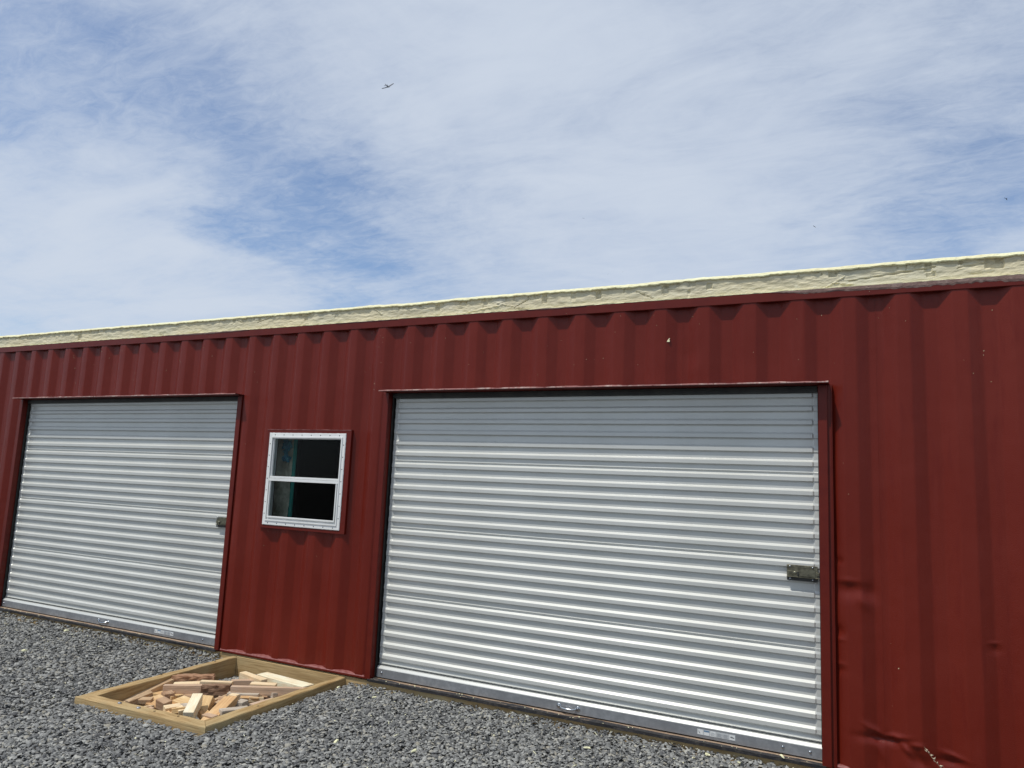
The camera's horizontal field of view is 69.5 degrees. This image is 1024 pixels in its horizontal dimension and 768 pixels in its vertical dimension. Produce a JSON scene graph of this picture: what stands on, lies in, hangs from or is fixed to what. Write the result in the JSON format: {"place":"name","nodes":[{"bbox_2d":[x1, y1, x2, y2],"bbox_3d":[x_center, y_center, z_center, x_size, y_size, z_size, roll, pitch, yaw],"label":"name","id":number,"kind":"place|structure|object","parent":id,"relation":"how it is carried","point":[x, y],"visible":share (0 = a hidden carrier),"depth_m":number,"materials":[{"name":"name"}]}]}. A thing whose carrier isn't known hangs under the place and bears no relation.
{"place":"outdoors","nodes":[
{"label":"outdoors","id":0,"kind":"place"},
{"bbox_2d":[0,610,788,767],"bbox_3d":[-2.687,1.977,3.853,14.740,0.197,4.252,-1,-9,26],"label":"gravel","id":1,"kind":"structure","parent":0,"point":[428,714],"depth_m":4.37,"materials":[{"name":"grey gravel"}]},
{"bbox_2d":[125,690,152,705],"bbox_3d":[-2.510,2.137,4.955,0.045,0.100,0.221,15,-1,17],"label":"wood offcut","id":2,"kind":"object","parent":1,"relation":"on","point":[134,699],"visible":0.38,"depth_m":4.94,"materials":[{"name":"beige wood"}]},
{"bbox_2d":[123,678,173,701],"bbox_3d":[-2.527,2.173,5.131,0.041,0.104,0.462,0,0,20],"label":"wood offcut","id":3,"kind":"object","parent":1,"relation":"on","point":[157,687],"visible":0.24,"depth_m":5.19,"materials":[{"name":"beige wood"}]},
{"bbox_2d":[176,705,184,714],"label":"wood offcut","id":4,"kind":"object","parent":1,"relation":"on","point":[180,712],"visible":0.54,"depth_m":4.76,"materials":[{"name":"beige wood"}]},
{"bbox_2d":[200,695,214,710],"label":"wood offcut","id":5,"kind":"object","parent":1,"relation":"on","point":[208,701],"visible":0.56,"depth_m":4.84,"materials":[{"name":"yellow wood"}]},
{"bbox_2d":[74,656,345,736],"bbox_3d":[-2.028,2.179,5.095,1.194,0.201,1.368,-1,-9,26],"label":"timber frame","id":6,"kind":"object","parent":1,"relation":"on","point":[111,699],"visible":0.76,"depth_m":4.96,"materials":[{"name":"wood"}]},
{"bbox_2d":[235,699,248,706],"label":"wood offcut","id":7,"kind":"object","parent":1,"relation":"on","point":[242,702],"visible":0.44,"depth_m":4.86,"materials":[{"name":"grey wood"}]},
{"bbox_2d":[239,671,266,681],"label":"wood offcut","id":8,"kind":"object","parent":1,"relation":"on","point":[248,675],"visible":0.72,"depth_m":5.50,"materials":[{"name":"beige wood"}]},
{"bbox_2d":[231,679,253,685],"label":"wood offcut","id":9,"kind":"object","parent":8,"relation":"on","point":[246,682],"visible":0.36,"depth_m":5.43,"materials":[{"name":"brown wood"}]},
{"bbox_2d":[249,696,263,701],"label":"wood offcut","id":10,"kind":"object","parent":1,"relation":"on","point":[260,698],"visible":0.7,"depth_m":5.12,"materials":[{"name":"beige wood"}]},
{"bbox_2d":[227,691,259,699],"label":"wood offcut","id":11,"kind":"object","parent":10,"relation":"on","point":[250,694],"visible":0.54,"depth_m":5.12,"materials":[{"name":"brown wood"}]},
{"bbox_2d":[230,685,306,695],"bbox_3d":[-1.702,2.155,5.183,0.529,0.058,0.036,4,-8,-5],"label":"wood offcut","id":12,"kind":"object","parent":11,"relation":"on","point":[267,690],"visible":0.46,"depth_m":5.17,"materials":[{"name":"brown wood"}]},
{"label":"wood offcut","id":13,"kind":"object","parent":11,"relation":"on","visible":0},
{"bbox_2d":[201,683,231,697],"bbox_3d":[-2.075,2.164,5.183,0.203,0.108,0.063,4,-8,-9],"label":"wood offcut","id":14,"kind":"object","parent":13,"relation":"on","point":[216,690],"visible":0.62,"depth_m":5.17,"materials":[{"name":"brown wood"}]},
{"bbox_2d":[240,696,258,702],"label":"wood offcut","id":15,"kind":"object","parent":10,"relation":"on","point":[247,698],"visible":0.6,"depth_m":5.10,"materials":[{"name":"orange wood"}]},
{"bbox_2d":[249,698,271,705],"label":"wood offcut","id":16,"kind":"object","parent":1,"relation":"on","point":[253,703],"visible":0.18,"depth_m":5.04,"materials":[{"name":"brown wood"}]},
{"bbox_2d":[257,672,313,686],"bbox_3d":[-1.687,2.214,5.474,0.532,0.052,0.102,-3,-10,34],"label":"wood offcut","id":17,"kind":"object","parent":1,"relation":"on","point":[281,681],"visible":0.5,"depth_m":5.44,"materials":[{"name":"brown wood"}]},
{"bbox_2d":[0,611,832,767],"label":"sill beam","id":18,"kind":"structure","parent":1,"relation":"on","point":[350,679],"depth_m":5.02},
{"bbox_2d":[0,251,1023,767],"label":"shipping container","id":19,"kind":"object","parent":1,"relation":"on","point":[770,515],"visible":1,"depth_m":4.88,"materials":[{"name":"red paint"},{"name":"steel"}]},
{"bbox_2d":[1,396,237,645],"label":"roller door","id":20,"kind":"structure","parent":19,"relation":"in","point":[78,589],"depth_m":6.87,"materials":[{"name":"metal"}]},
{"bbox_2d":[262,433,345,530],"bbox_3d":[-1.654,0.766,5.897,0.793,0.748,0.058,-1,-9,26],"label":"window","id":21,"kind":"structure","parent":19,"relation":"in","point":[267,519],"depth_m":5.88,"materials":[{"name":"white plastic"}]},
{"bbox_2d":[374,386,821,759],"bbox_3d":[0.409,1.067,4.905,3.032,2.114,0.103,-1,-9,26],"label":"roller door","id":22,"kind":"structure","parent":19,"relation":"in","point":[754,711],"depth_m":4.77,"materials":[{"name":"metal"}]},
{"bbox_2d":[924,747,941,767],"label":"grass stalk","id":23,"kind":"object","parent":1,"relation":"on","point":[940,766],"depth_m":3.74,"materials":[{"name":"plant"}]},
{"label":"wood offcut","id":24,"kind":"object","parent":1,"relation":"on","visible":0},
{"bbox_2d":[141,694,163,709],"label":"wood offcut","id":25,"kind":"object","parent":24,"relation":"on","point":[153,702],"visible":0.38,"depth_m":4.94,"materials":[{"name":"orange wood"}]},
{"bbox_2d":[137,697,153,703],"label":"wood offcut","id":26,"kind":"object","parent":25,"relation":"on","point":[143,700],"visible":0.76,"depth_m":4.92,"materials":[{"name":"beige wood"}]},
{"bbox_2d":[155,696,171,710],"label":"wood offcut","id":27,"kind":"object","parent":25,"relation":"on","point":[161,702],"visible":0.76,"depth_m":4.83,"materials":[{"name":"brown wood"}]},
{"bbox_2d":[172,696,189,703],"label":"wood offcut","id":28,"kind":"object","parent":24,"relation":"on","point":[183,699],"visible":0.36,"depth_m":5.01,"materials":[{"name":"yellow wood"}]},
{"label":"wood offcut","id":29,"kind":"object","parent":1,"relation":"on","visible":0},
{"bbox_2d":[153,690,182,699],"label":"wood offcut","id":30,"kind":"object","parent":29,"relation":"on","point":[171,697],"visible":0.24,"depth_m":5.11,"materials":[{"name":"yellow wood"}]},
{"bbox_2d":[161,690,174,697],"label":"wood offcut","id":31,"kind":"object","parent":30,"relation":"on","point":[168,694],"visible":0.8,"depth_m":5.07,"materials":[{"name":"brown wood"}]},
{"bbox_2d":[163,684,202,693],"bbox_3d":[-2.304,2.136,5.167,0.257,0.061,0.041,4,-8,-9],"label":"wood offcut","id":32,"kind":"object","parent":30,"relation":"on","point":[185,688],"visible":0.68,"depth_m":5.15,"materials":[{"name":"brown wood"}]},
{"label":"wood offcut","id":33,"kind":"object","parent":30,"relation":"on","visible":0},
{"bbox_2d":[174,681,199,683],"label":"wood offcut","id":34,"kind":"object","parent":33,"relation":"on","point":[192,682],"visible":0.24,"depth_m":5.30,"materials":[{"name":"beige wood"}]},
{"label":"wood offcut","id":35,"kind":"object","parent":29,"relation":"on","visible":0},
{"bbox_2d":[171,673,214,681],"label":"wood offcut","id":36,"kind":"object","parent":35,"relation":"on","point":[186,677],"visible":0.49,"depth_m":5.37,"materials":[{"name":"brown wood"}]},
{"label":"wood offcut","id":37,"kind":"object","parent":1,"relation":"on","visible":0},
{"bbox_2d":[202,713,217,717],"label":"wood offcut","id":38,"kind":"object","parent":37,"relation":"on","point":[208,715],"visible":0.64,"depth_m":4.63,"materials":[{"name":"brown wood"}]},
{"bbox_2d":[201,696,237,720],"bbox_3d":[-1.874,2.098,4.737,0.098,0.048,0.293,-7,5,9],"label":"wood offcut","id":39,"kind":"object","parent":37,"relation":"on","point":[227,701],"visible":0.5,"depth_m":4.78,"materials":[{"name":"orange wood"}]},
{"bbox_2d":[219,706,247,714],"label":"wood offcut","id":40,"kind":"object","parent":39,"relation":"on","point":[222,711],"visible":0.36,"depth_m":4.68,"materials":[{"name":"grey wood"}]},
{"label":"wood offcut","id":41,"kind":"object","parent":1,"relation":"on","visible":0},
{"bbox_2d":[228,693,239,699],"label":"wood offcut","id":42,"kind":"object","parent":41,"relation":"on","point":[235,694],"visible":0.46,"depth_m":4.96,"materials":[{"name":"beige wood"}]},
{"label":"wood offcut","id":43,"kind":"object","parent":1,"relation":"on","visible":0},
{"bbox_2d":[250,682,276,685],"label":"wood offcut","id":44,"kind":"object","parent":43,"relation":"on","point":[262,684],"visible":0.46,"depth_m":5.32,"materials":[{"name":"beige wood"}]},
{"label":"wood offcut","id":45,"kind":"object","parent":1,"relation":"on","visible":0},
{"bbox_2d":[197,709,208,719],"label":"wood offcut","id":46,"kind":"object","parent":45,"relation":"on","point":[199,714],"visible":0.42,"depth_m":4.74,"materials":[{"name":"orange wood"}]},
{"bbox_2d":[183,693,202,717],"bbox_3d":[-2.027,2.059,4.691,0.063,0.077,0.234,4,5,-10],"label":"wood offcut","id":47,"kind":"object","parent":46,"relation":"on","point":[193,706],"visible":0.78,"depth_m":4.67,"materials":[{"name":"beige wood"}]},
{"bbox_2d":[0,0,1023,335],"label":"sky","id":48,"kind":"structure","parent":0,"point":[162,161],"materials":[{"name":"blue"}]},
{"label":"wood offcut","id":49,"kind":"object","parent":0,"visible":0},
{"bbox_2d":[163,703,180,711],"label":"wood offcut","id":50,"kind":"object","parent":49,"relation":"on","point":[169,707],"visible":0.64,"depth_m":4.78,"materials":[{"name":"beige wood"}]},
{"bbox_2d":[171,706,185,713],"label":"wood offcut","id":51,"kind":"object","parent":49,"relation":"on","point":[174,710],"visible":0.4,"depth_m":4.75,"materials":[{"name":"yellow wood"}]},
{"label":"wood offcut","id":52,"kind":"object","parent":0,"visible":0},
{"label":"wood offcut","id":53,"kind":"object","parent":52,"relation":"on","visible":0},
{"bbox_2d":[199,680,233,684],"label":"wood offcut","id":54,"kind":"object","parent":53,"relation":"on","point":[214,682],"visible":0.5,"depth_m":5.28,"materials":[{"name":"beige wood"}]},
{"label":"wood offcut","id":55,"kind":"object","parent":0,"visible":0},
{"bbox_2d":[267,693,278,697],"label":"wood offcut","id":56,"kind":"object","parent":55,"relation":"on","point":[273,695],"visible":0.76,"depth_m":5.16,"materials":[{"name":"grey wood"}]}
]}

